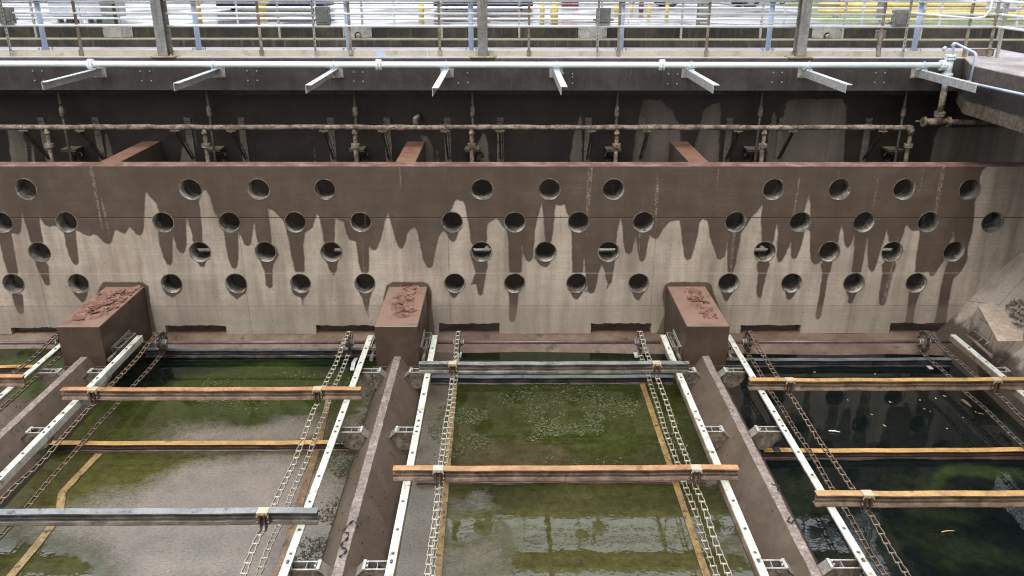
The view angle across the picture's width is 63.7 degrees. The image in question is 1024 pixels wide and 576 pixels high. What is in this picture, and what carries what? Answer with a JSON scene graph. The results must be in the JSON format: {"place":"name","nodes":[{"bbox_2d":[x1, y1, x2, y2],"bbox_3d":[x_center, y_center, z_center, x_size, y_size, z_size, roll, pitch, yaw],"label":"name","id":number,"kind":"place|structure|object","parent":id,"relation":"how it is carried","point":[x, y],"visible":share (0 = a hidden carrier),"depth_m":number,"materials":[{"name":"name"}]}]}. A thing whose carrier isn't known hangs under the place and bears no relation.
{"place":"outdoors","nodes":[
{"label":"outdoors","id":0,"kind":"place"},
{"bbox_2d":[0,337,61,353],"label":"sprocket shaft","id":1,"kind":"object","parent":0,"point":[56,342],"visible":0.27,"depth_m":17.02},
{"bbox_2d":[0,333,61,411],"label":"scraper chain","id":2,"kind":"object","parent":1,"relation":"on","point":[29,360],"visible":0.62,"depth_m":15.94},
{"bbox_2d":[0,348,65,427],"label":"water","id":3,"kind":"structure","parent":0,"point":[27,397],"depth_m":16.38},
{"bbox_2d":[0,357,115,508],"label":"dividing ridge","id":4,"kind":"structure","parent":3,"relation":"in","point":[47,405],"depth_m":14.11,"materials":[{"name":"concrete"}]},
{"bbox_2d":[21,426,55,450],"bbox_3d":[-7.796,2.490,13.623,0.520,0.375,0.200,0,21,0],"label":"rail bracket","id":5,"kind":"object","parent":4,"relation":"attached to","point":[32,433],"visible":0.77,"depth_m":13.55,"materials":[{"name":"metal"}]},
{"bbox_2d":[0,335,143,489],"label":"guide rail","id":6,"kind":"object","parent":5,"relation":"attached to","point":[33,447],"visible":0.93,"depth_m":13.72,"materials":[{"name":"metal"}]},
{"bbox_2d":[35,368,64,386],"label":"rail bracket","id":7,"kind":"object","parent":4,"relation":"attached to","point":[47,377],"visible":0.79,"depth_m":15.51,"materials":[{"name":"concrete"}]},
{"bbox_2d":[0,343,60,401],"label":"guide rail","id":8,"kind":"object","parent":7,"relation":"on","point":[7,391],"visible":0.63,"depth_m":15.45,"materials":[{"name":"metal"}]},
{"bbox_2d":[0,374,27,386],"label":"scraper bar","id":9,"kind":"object","parent":8,"relation":"on","point":[12,380],"visible":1,"depth_m":14.72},
{"bbox_2d":[0,353,376,575],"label":"water","id":10,"kind":"structure","parent":0,"point":[195,479],"depth_m":13.35,"materials":[{"name":"liquid"}]},
{"bbox_2d":[6,453,101,575],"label":"wear strip","id":11,"kind":"object","parent":10,"relation":"on","point":[34,547],"visible":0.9,"depth_m":12.11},
{"bbox_2d":[48,440,353,452],"bbox_3d":[-5.263,2.708,14.041,5.150,0.192,0.141,0,21,0],"label":"scraper bar","id":12,"kind":"object","parent":10,"relation":"on","point":[157,446],"visible":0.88,"depth_m":14.03,"materials":[{"name":"wood"}]},
{"bbox_2d":[143,347,375,357],"bbox_3d":[-5.211,1.366,17.350,5.000,0.192,0.142,0,21,0],"label":"scraper bar","id":13,"kind":"object","parent":10,"relation":"on","point":[248,352],"visible":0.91,"depth_m":17.33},
{"bbox_2d":[273,400,329,575],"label":"wear strip","id":14,"kind":"object","parent":10,"relation":"on","point":[301,499],"visible":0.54,"depth_m":12.95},
{"bbox_2d":[288,383,371,574],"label":"floating algae","id":15,"kind":"object","parent":10,"relation":"on","point":[320,518],"visible":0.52,"depth_m":12.42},
{"bbox_2d":[321,356,421,575],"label":"dividing ridge","id":16,"kind":"structure","parent":10,"relation":"in","point":[378,446],"depth_m":12.44,"materials":[{"name":"concrete"}]},
{"bbox_2d":[289,559,329,575],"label":"rail bracket","id":17,"kind":"object","parent":16,"relation":"attached to","point":[311,568],"visible":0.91,"depth_m":10.52,"materials":[{"name":"metal"}]},
{"bbox_2d":[338,426,368,449],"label":"rail bracket","id":18,"kind":"object","parent":16,"relation":"attached to","point":[353,438],"visible":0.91,"depth_m":13.59,"materials":[{"name":"concrete"}]},
{"bbox_2d":[278,335,372,575],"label":"guide rail","id":19,"kind":"object","parent":18,"relation":"attached to","point":[295,541],"visible":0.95,"depth_m":12.42,"materials":[{"name":"metal"}]},
{"bbox_2d":[355,559,386,575],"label":"rail bracket","id":20,"kind":"object","parent":16,"relation":"attached to","point":[365,567],"visible":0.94,"depth_m":10.49,"materials":[{"name":"metal"}]},
{"bbox_2d":[360,367,385,388],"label":"rail bracket","id":21,"kind":"object","parent":16,"relation":"attached to","point":[373,378],"visible":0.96,"depth_m":15.57,"materials":[{"name":"concrete"}]},
{"bbox_2d":[390,426,413,449],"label":"rail bracket","id":22,"kind":"object","parent":16,"relation":"attached to","point":[401,437],"visible":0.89,"depth_m":13.59,"materials":[{"name":"concrete"}]},
{"bbox_2d":[384,335,437,575],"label":"guide rail","id":23,"kind":"object","parent":22,"relation":"attached to","point":[394,551],"visible":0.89,"depth_m":12.01,"materials":[{"name":"metal"}]},
{"bbox_2d":[0,322,942,354],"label":"ledge","id":24,"kind":"object","parent":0,"point":[628,331],"visible":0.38,"depth_m":17.96,"materials":[{"name":"concrete"}]},
{"bbox_2d":[56,285,151,381],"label":"support block","id":25,"kind":"structure","parent":24,"relation":"on","point":[97,327],"depth_m":16.24,"materials":[{"name":"brown concrete"}]},
{"bbox_2d":[107,330,141,361],"bbox_3d":[-7.762,1.229,16.485,0.170,0.380,1.309,0,21,0],"label":"bearing frame","id":26,"kind":"object","parent":25,"relation":"attached to","point":[121,343],"visible":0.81,"depth_m":16.41,"materials":[{"name":"metal"}]},
{"bbox_2d":[374,285,428,370],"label":"support block","id":27,"kind":"structure","parent":24,"relation":"on","point":[401,324],"depth_m":15.99,"materials":[{"name":"brown concrete"}]},
{"bbox_2d":[369,336,375,360],"bbox_3d":[-2.713,1.226,16.518,0.170,0.380,1.309,0,21,0],"label":"bearing frame","id":28,"kind":"object","parent":27,"relation":"attached to","point":[372,349],"visible":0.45,"depth_m":16.22,"materials":[{"name":"metal"}]},
{"bbox_2d":[141,333,374,352],"bbox_3d":[-5.229,1.130,17.082,5.160,0.448,0.448,0,21,0],"label":"sprocket shaft","id":29,"kind":"object","parent":28,"relation":"attached to","point":[161,342],"visible":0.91,"depth_m":17.05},
{"bbox_2d":[0,331,167,539],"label":"scraper chain","id":30,"kind":"object","parent":29,"relation":"on","point":[37,464],"visible":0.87,"depth_m":13.56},
{"bbox_2d":[60,386,361,403],"bbox_3d":[-5.206,1.863,14.302,5.170,0.291,0.180,0,21,0],"label":"scraper bar","id":31,"kind":"object","parent":30,"relation":"attached to","point":[315,393],"visible":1,"depth_m":14.29,"materials":[{"name":"wood"}]},
{"bbox_2d":[240,331,352,575],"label":"scraper chain","id":32,"kind":"object","parent":29,"relation":"on","point":[288,478],"visible":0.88,"depth_m":12.92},
{"bbox_2d":[0,507,318,531],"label":"scraper bar","id":33,"kind":"object","parent":32,"relation":"attached to","point":[261,516],"visible":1,"depth_m":11.10,"materials":[{"name":"grey metal"}]},
{"bbox_2d":[0,162,1023,333],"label":"perforated wall","id":34,"kind":"structure","parent":24,"relation":"on","point":[121,234],"depth_m":17.30,"materials":[{"name":"concrete"}]},
{"bbox_2d":[664,286,729,371],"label":"support block","id":35,"kind":"structure","parent":24,"relation":"on","point":[695,320],"depth_m":16.07,"materials":[{"name":"brown concrete"}]},
{"bbox_2d":[666,329,681,360],"bbox_3d":[3.247,1.221,16.556,0.170,0.380,1.309,0,21,0],"label":"bearing frame","id":36,"kind":"object","parent":35,"relation":"attached to","point":[674,343],"visible":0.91,"depth_m":16.50,"materials":[{"name":"metal"}]},
{"bbox_2d":[438,332,660,352],"bbox_3d":[0.761,1.125,17.121,5.100,0.448,0.448,0,21,0],"label":"sprocket shaft","id":37,"kind":"object","parent":36,"relation":"attached to","point":[637,341],"visible":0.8,"depth_m":17.09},
{"bbox_2d":[424,331,460,575],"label":"scraper chain","id":38,"kind":"object","parent":37,"relation":"on","point":[432,546],"visible":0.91,"depth_m":12.75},
{"bbox_2d":[419,361,689,377],"bbox_3d":[0.778,1.500,15.252,4.990,0.291,0.179,0,21,0],"label":"scraper bar","id":39,"kind":"object","parent":38,"relation":"attached to","point":[532,367],"visible":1,"depth_m":15.24,"materials":[{"name":"grey metal"}]},
{"bbox_2d":[636,331,731,575],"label":"scraper chain","id":40,"kind":"object","parent":37,"relation":"on","point":[691,482],"visible":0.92,"depth_m":12.73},
{"bbox_2d":[727,343,733,360],"bbox_3d":[4.242,1.220,16.562,0.170,0.380,1.309,0,21,0],"label":"bearing frame","id":41,"kind":"object","parent":35,"relation":"attached to","point":[729,353],"visible":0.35,"depth_m":16.11,"materials":[{"name":"metal"}]},
{"bbox_2d":[728,332,951,352],"bbox_3d":[6.731,1.121,17.159,5.120,0.448,0.448,0,21,0],"label":"sprocket shaft","id":42,"kind":"object","parent":41,"relation":"attached to","point":[924,341],"visible":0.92,"depth_m":17.13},
{"bbox_2d":[743,331,910,575],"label":"scraper chain","id":43,"kind":"object","parent":42,"relation":"on","point":[850,488],"visible":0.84,"depth_m":12.92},
{"bbox_2d":[747,377,1023,394],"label":"scraper bar","id":44,"kind":"object","parent":43,"relation":"attached to","point":[994,384],"visible":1,"depth_m":14.66,"materials":[{"name":"wood"}]},
{"bbox_2d":[812,490,1023,513],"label":"scraper bar","id":45,"kind":"object","parent":43,"relation":"attached to","point":[864,499],"visible":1,"depth_m":11.50,"materials":[{"name":"wood"}]},
{"bbox_2d":[916,330,1023,447],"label":"scraper chain","id":46,"kind":"object","parent":42,"relation":"on","point":[956,359],"visible":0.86,"depth_m":15.37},
{"bbox_2d":[0,94,1023,285],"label":"back wall","id":47,"kind":"structure","parent":0,"point":[965,143],"depth_m":19.04,"materials":[{"name":"concrete"}]},
{"bbox_2d":[17,117,50,161],"bbox_3d":[-10.781,-3.245,18.661,0.200,1.090,0.847,0,21,0],"label":"pipe bracket","id":48,"kind":"object","parent":47,"relation":"attached to","point":[45,152],"visible":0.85,"depth_m":18.88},
{"bbox_2d":[74,117,105,161],"bbox_3d":[-9.537,-3.246,18.669,0.200,1.090,0.847,0,21,0],"label":"pipe bracket","id":49,"kind":"object","parent":47,"relation":"attached to","point":[100,152],"visible":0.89,"depth_m":18.98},
{"bbox_2d":[101,141,162,161],"bbox_3d":[-8.339,-2.738,18.157,0.420,0.562,2.188,0,21,0],"label":"concrete strut","id":50,"kind":"object","parent":47,"relation":"attached to","point":[146,151],"visible":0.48,"depth_m":18.28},
{"bbox_2d":[170,117,195,161],"bbox_3d":[-7.444,-3.247,18.682,0.200,1.090,0.847,0,21,0],"label":"pipe bracket","id":51,"kind":"object","parent":47,"relation":"attached to","point":[190,150],"visible":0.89,"depth_m":19.00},
{"bbox_2d":[226,117,248,161],"bbox_3d":[-6.207,-3.248,18.690,0.200,1.090,0.847,0,21,0],"label":"pipe bracket","id":52,"kind":"object","parent":47,"relation":"attached to","point":[243,147],"visible":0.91,"depth_m":19.00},
{"bbox_2d":[319,118,336,161],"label":"pipe bracket","id":53,"kind":"object","parent":47,"relation":"attached to","point":[331,143],"visible":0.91,"depth_m":19.01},
{"bbox_2d":[0,114,914,161],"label":"drain pipe","id":54,"kind":"object","parent":53,"relation":"on","point":[415,125],"visible":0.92,"depth_m":18.23,"materials":[{"name":"metal"}]},
{"bbox_2d":[396,141,425,161],"bbox_3d":[-2.219,-2.742,18.197,0.420,0.562,2.188,0,21,0],"label":"concrete strut","id":55,"kind":"object","parent":47,"relation":"attached to","point":[412,151],"visible":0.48,"depth_m":18.16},
{"bbox_2d":[0,47,1023,94],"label":"walkway","id":56,"kind":"structure","parent":47,"relation":"on","point":[729,81],"depth_m":17.79,"materials":[{"name":"metal"}]},
{"bbox_2d":[0,0,17,55],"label":"junction box","id":57,"kind":"object","parent":56,"relation":"on","point":[7,16],"visible":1,"depth_m":17.41,"materials":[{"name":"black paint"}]},
{"bbox_2d":[56,90,83,161],"bbox_3d":[-10.834,-2.521,18.909,2.709,4.100,0.879,0,21,0],"label":"hanging rod","id":58,"kind":"object","parent":56,"relation":"hanging from","point":[69,149],"visible":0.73,"depth_m":18.74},
{"bbox_2d":[41,67,106,89],"bbox_3d":[-8.832,-4.301,16.604,0.280,0.385,2.233,0,21,0],"label":"angle arm","id":59,"kind":"object","parent":56,"relation":"attached to","point":[74,77],"visible":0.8,"depth_m":16.71},
{"bbox_2d":[0,42,1023,126],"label":"white pipe","id":60,"kind":"object","parent":59,"relation":"on","point":[946,65],"visible":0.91,"depth_m":17.38,"materials":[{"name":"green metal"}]},
{"bbox_2d":[150,0,179,57],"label":"steel column","id":61,"kind":"structure","parent":56,"relation":"on","point":[160,27],"depth_m":17.42,"materials":[{"name":"metal"}]},
{"bbox_2d":[173,60,225,90],"bbox_3d":[-6.288,-4.275,16.550,0.280,0.385,2.385,0,21,0],"label":"angle arm","id":62,"kind":"object","parent":56,"relation":"attached to","point":[200,77],"visible":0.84,"depth_m":16.74},
{"bbox_2d":[197,90,226,252],"bbox_3d":[-7.546,-2.523,18.930,2.709,4.100,0.879,0,21,0],"label":"hanging rod","id":63,"kind":"object","parent":56,"relation":"hanging from","point":[213,148],"visible":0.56,"depth_m":18.78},
{"bbox_2d":[310,0,333,56],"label":"junction box","id":64,"kind":"object","parent":56,"relation":"on","point":[322,15],"visible":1,"depth_m":17.44,"materials":[{"name":"grey metal"}]},
{"bbox_2d":[305,60,343,92],"bbox_3d":[-3.757,-4.229,16.446,0.280,0.385,2.643,0,21,0],"label":"angle arm","id":65,"kind":"object","parent":56,"relation":"attached to","point":[333,72],"visible":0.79,"depth_m":16.69},
{"bbox_2d":[464,90,490,253],"bbox_3d":[-0.886,-2.528,18.973,1.200,4.100,0.879,0,21,0],"label":"hanging rod","id":66,"kind":"object","parent":56,"relation":"hanging from","point":[486,249],"visible":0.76,"depth_m":18.90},
{"bbox_2d":[469,0,496,57],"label":"steel column","id":67,"kind":"structure","parent":56,"relation":"on","point":[482,25],"depth_m":17.43,"materials":[{"name":"metal"}]},
{"bbox_2d":[0,0,1000,56],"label":"front railing","id":68,"kind":"object","parent":56,"relation":"on","point":[706,52],"visible":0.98,"depth_m":17.61,"materials":[{"name":"metal"}]},
{"bbox_2d":[2,2,840,5],"bbox_3d":[-3.564,-6.034,17.471,21.106,0.063,0.028,0,21,0],"label":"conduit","id":69,"kind":"object","parent":68,"relation":"attached to","point":[441,3],"visible":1,"depth_m":17.47,"materials":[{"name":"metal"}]},
{"bbox_2d":[593,0,613,56],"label":"junction box","id":70,"kind":"object","parent":56,"relation":"on","point":[603,16],"visible":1,"depth_m":17.48,"materials":[{"name":"grey paint"}]},
{"bbox_2d":[599,90,620,251],"bbox_3d":[2.357,-2.530,18.994,1.200,4.100,0.879,0,21,0],"label":"hanging rod","id":71,"kind":"object","parent":56,"relation":"hanging from","point":[609,150],"visible":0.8,"depth_m":18.93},
{"bbox_2d":[681,61,719,92],"bbox_3d":[3.800,-4.244,16.516,0.280,0.385,2.597,0,21,0],"label":"angle arm","id":72,"kind":"object","parent":56,"relation":"attached to","point":[692,74],"visible":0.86,"depth_m":16.57},
{"bbox_2d":[743,91,767,254],"bbox_3d":[5.588,-2.533,19.015,1.200,4.100,0.879,0,21,0],"label":"hanging rod","id":73,"kind":"object","parent":56,"relation":"hanging from","point":[761,249],"visible":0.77,"depth_m":18.86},
{"bbox_2d":[784,0,812,58],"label":"steel column","id":74,"kind":"structure","parent":56,"relation":"on","point":[803,26],"depth_m":17.50,"materials":[{"name":"metal"}]},
{"bbox_2d":[797,61,852,92],"bbox_3d":[6.305,-4.258,16.565,0.280,0.385,2.526,0,21,0],"label":"angle arm","id":75,"kind":"object","parent":56,"relation":"attached to","point":[826,80],"visible":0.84,"depth_m":16.60},
{"bbox_2d":[881,91,907,251],"bbox_3d":[8.818,-2.535,19.035,1.200,4.100,0.879,0,21,0],"label":"hanging rod","id":76,"kind":"object","parent":56,"relation":"hanging from","point":[896,149],"visible":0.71,"depth_m":18.88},
{"bbox_2d":[889,0,912,56],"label":"junction box","id":77,"kind":"object","parent":56,"relation":"on","point":[900,18],"visible":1,"depth_m":17.53,"materials":[{"name":"grey metal"}]},
{"bbox_2d":[910,61,982,92],"bbox_3d":[8.753,-4.263,16.588,0.280,0.385,2.511,0,21,0],"label":"angle arm","id":78,"kind":"object","parent":56,"relation":"attached to","point":[962,84],"visible":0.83,"depth_m":16.59},
{"bbox_2d":[636,118,651,161],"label":"pipe bracket","id":79,"kind":"object","parent":47,"relation":"attached to","point":[642,140],"visible":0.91,"depth_m":19.06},
{"bbox_2d":[668,141,707,161],"bbox_3d":[3.881,-2.747,18.236,0.420,0.562,2.188,0,21,0],"label":"concrete strut","id":80,"kind":"object","parent":47,"relation":"attached to","point":[682,151],"visible":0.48,"depth_m":18.28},
{"bbox_2d":[722,118,742,161],"bbox_3d":[5.015,-3.257,18.762,0.200,1.090,0.847,0,21,0],"label":"pipe bracket","id":81,"kind":"object","parent":47,"relation":"attached to","point":[728,146],"visible":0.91,"depth_m":19.08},
{"bbox_2d":[774,118,797,161],"bbox_3d":[6.228,-3.257,18.770,0.200,1.090,0.847,0,21,0],"label":"pipe bracket","id":82,"kind":"object","parent":47,"relation":"attached to","point":[779,150],"visible":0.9,"depth_m":19.09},
{"bbox_2d":[859,118,887,161],"bbox_3d":[8.227,-3.259,18.783,0.200,1.090,0.847,0,21,0],"label":"pipe bracket","id":83,"kind":"object","parent":47,"relation":"attached to","point":[865,152],"visible":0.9,"depth_m":19.11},
{"bbox_2d":[0,37,1023,53],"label":"step wall","id":84,"kind":"structure","parent":0,"point":[1014,45],"depth_m":19.57,"materials":[{"name":"concrete"}]},
{"bbox_2d":[3,1,1023,38],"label":"railing","id":85,"kind":"object","parent":84,"relation":"on","point":[278,19],"visible":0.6,"depth_m":19.48,"materials":[{"name":"metal"}]},
{"bbox_2d":[0,27,1023,38],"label":"step wall","id":86,"kind":"structure","parent":0,"point":[407,32],"depth_m":19.85,"materials":[{"name":"concrete"}]},
{"bbox_2d":[2,1,1023,26],"bbox_3d":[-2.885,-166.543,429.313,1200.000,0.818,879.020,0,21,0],"label":"parking lot","id":87,"kind":"structure","parent":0,"point":[274,22],"depth_m":24.12,"materials":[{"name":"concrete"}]},
{"bbox_2d":[47,1,125,22],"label":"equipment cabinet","id":88,"kind":"object","parent":87,"relation":"on","point":[71,15],"visible":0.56,"depth_m":21.04,"materials":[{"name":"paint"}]},
{"bbox_2d":[426,11,539,17],"bbox_3d":[-0.921,-8.136,24.579,3.688,0.001,4.630,0,21,0],"label":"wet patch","id":89,"kind":"object","parent":87,"relation":"on","point":[488,16],"visible":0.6,"depth_m":24.41,"materials":[{"name":"concrete"}]},
{"bbox_2d":[775,0,1023,23],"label":"grass","id":90,"kind":"structure","parent":87,"relation":"on","point":[914,22],"depth_m":22.20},
{"bbox_2d":[818,2,1023,18],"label":"guard rail","id":91,"kind":"object","parent":87,"relation":"on","point":[855,4],"visible":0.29,"depth_m":23.31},
{"bbox_2d":[393,464,739,486],"bbox_3d":[0.789,2.746,12.078,5.050,0.291,0.179,0,21,0],"label":"scraper bar","id":92,"kind":"object","parent":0,"point":[443,473],"visible":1,"depth_m":12.07,"materials":[{"name":"wood"}]},
{"bbox_2d":[396,352,754,575],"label":"water","id":93,"kind":"structure","parent":0,"point":[579,529],"depth_m":12.80,"materials":[{"name":"liquid"}]},
{"bbox_2d":[435,386,456,575],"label":"wear strip","id":94,"kind":"object","parent":93,"relation":"on","point":[439,561],"visible":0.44,"depth_m":12.48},
{"bbox_2d":[430,374,673,384],"bbox_3d":[0.786,1.826,16.314,4.820,0.192,0.142,0,21,0],"label":"scraper bar","id":95,"kind":"object","parent":93,"relation":"on","point":[542,379],"visible":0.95,"depth_m":16.30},
{"bbox_2d":[428,383,687,465],"bbox_3d":[0.765,2.416,14.982,4.537,0.018,3.067,0,21,0],"label":"floating algae","id":96,"kind":"object","parent":93,"relation":"on","point":[563,428],"visible":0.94,"depth_m":15.13,"materials":[{"name":"plant"}]},
{"bbox_2d":[416,480,706,484],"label":"beam","id":97,"kind":"structure","parent":93,"relation":"on","point":[530,482],"depth_m":13.20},
{"bbox_2d":[640,383,709,575],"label":"wear strip","id":98,"kind":"object","parent":93,"relation":"on","point":[693,535],"visible":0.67,"depth_m":12.82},
{"bbox_2d":[678,356,822,575],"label":"dividing ridge","id":99,"kind":"structure","parent":93,"relation":"in","point":[760,497],"depth_m":12.38,"materials":[{"name":"concrete"}]},
{"bbox_2d":[660,335,768,575],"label":"guide rail","id":100,"kind":"object","parent":99,"relation":"attached to","point":[751,549],"visible":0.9,"depth_m":12.06,"materials":[{"name":"metal"}]},
{"bbox_2d":[705,425,728,448],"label":"rail bracket","id":101,"kind":"object","parent":99,"relation":"attached to","point":[718,436],"visible":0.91,"depth_m":13.62,"materials":[{"name":"concrete"}]},
{"bbox_2d":[718,367,745,387],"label":"rail bracket","id":102,"kind":"object","parent":99,"relation":"attached to","point":[732,377],"visible":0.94,"depth_m":15.61,"materials":[{"name":"concrete"}]},
{"bbox_2d":[749,425,780,449],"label":"rail bracket","id":103,"kind":"object","parent":99,"relation":"attached to","point":[764,437],"visible":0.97,"depth_m":13.63,"materials":[{"name":"metal"}]},
{"bbox_2d":[762,558,794,575],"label":"rail bracket","id":104,"kind":"object","parent":99,"relation":"attached to","point":[778,567],"visible":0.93,"depth_m":10.53,"materials":[{"name":"metal"}]},
{"bbox_2d":[728,335,875,575],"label":"guide rail","id":105,"kind":"object","parent":99,"relation":"attached to","point":[863,562],"visible":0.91,"depth_m":12.41,"materials":[{"name":"metal"}]},
{"bbox_2d":[818,558,861,575],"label":"rail bracket","id":106,"kind":"object","parent":99,"relation":"attached to","point":[836,567],"visible":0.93,"depth_m":10.54,"materials":[{"name":"metal"}]},
{"bbox_2d":[726,353,1023,575],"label":"water","id":107,"kind":"structure","parent":0,"point":[983,541],"depth_m":13.62,"materials":[{"name":"liquid"}]},
{"bbox_2d":[725,357,952,367],"bbox_3d":[6.717,1.548,17.050,4.750,0.192,0.142,0,21,0],"label":"scraper bar","id":108,"kind":"object","parent":107,"relation":"on","point":[861,362],"visible":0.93,"depth_m":17.04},
{"bbox_2d":[762,447,1023,459],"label":"scraper bar","id":109,"kind":"object","parent":107,"relation":"on","point":[1005,453],"visible":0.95,"depth_m":13.85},
{"bbox_2d":[969,298,1023,376],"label":"corner block","id":110,"kind":"structure","parent":107,"relation":"in","point":[998,328],"depth_m":16.34,"materials":[{"name":"concrete"}]},
{"bbox_2d":[936,247,1023,427],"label":"sloping bank","id":111,"kind":"structure","parent":0,"point":[1002,287],"depth_m":17.16,"materials":[{"name":"concrete"}]},
{"bbox_2d":[949,334,1023,403],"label":"guide rail","id":112,"kind":"object","parent":111,"relation":"attached to","point":[989,368],"visible":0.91,"depth_m":15.82,"materials":[{"name":"metal"}]},
{"bbox_2d":[956,58,1023,133],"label":"side walkway","id":113,"kind":"structure","parent":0,"point":[1002,109],"depth_m":15.70,"materials":[{"name":"concrete"}]},
{"bbox_2d":[995,0,1023,57],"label":"side railing","id":114,"kind":"object","parent":113,"relation":"on","point":[1005,15],"visible":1,"depth_m":17.38,"materials":[{"name":"metal"}]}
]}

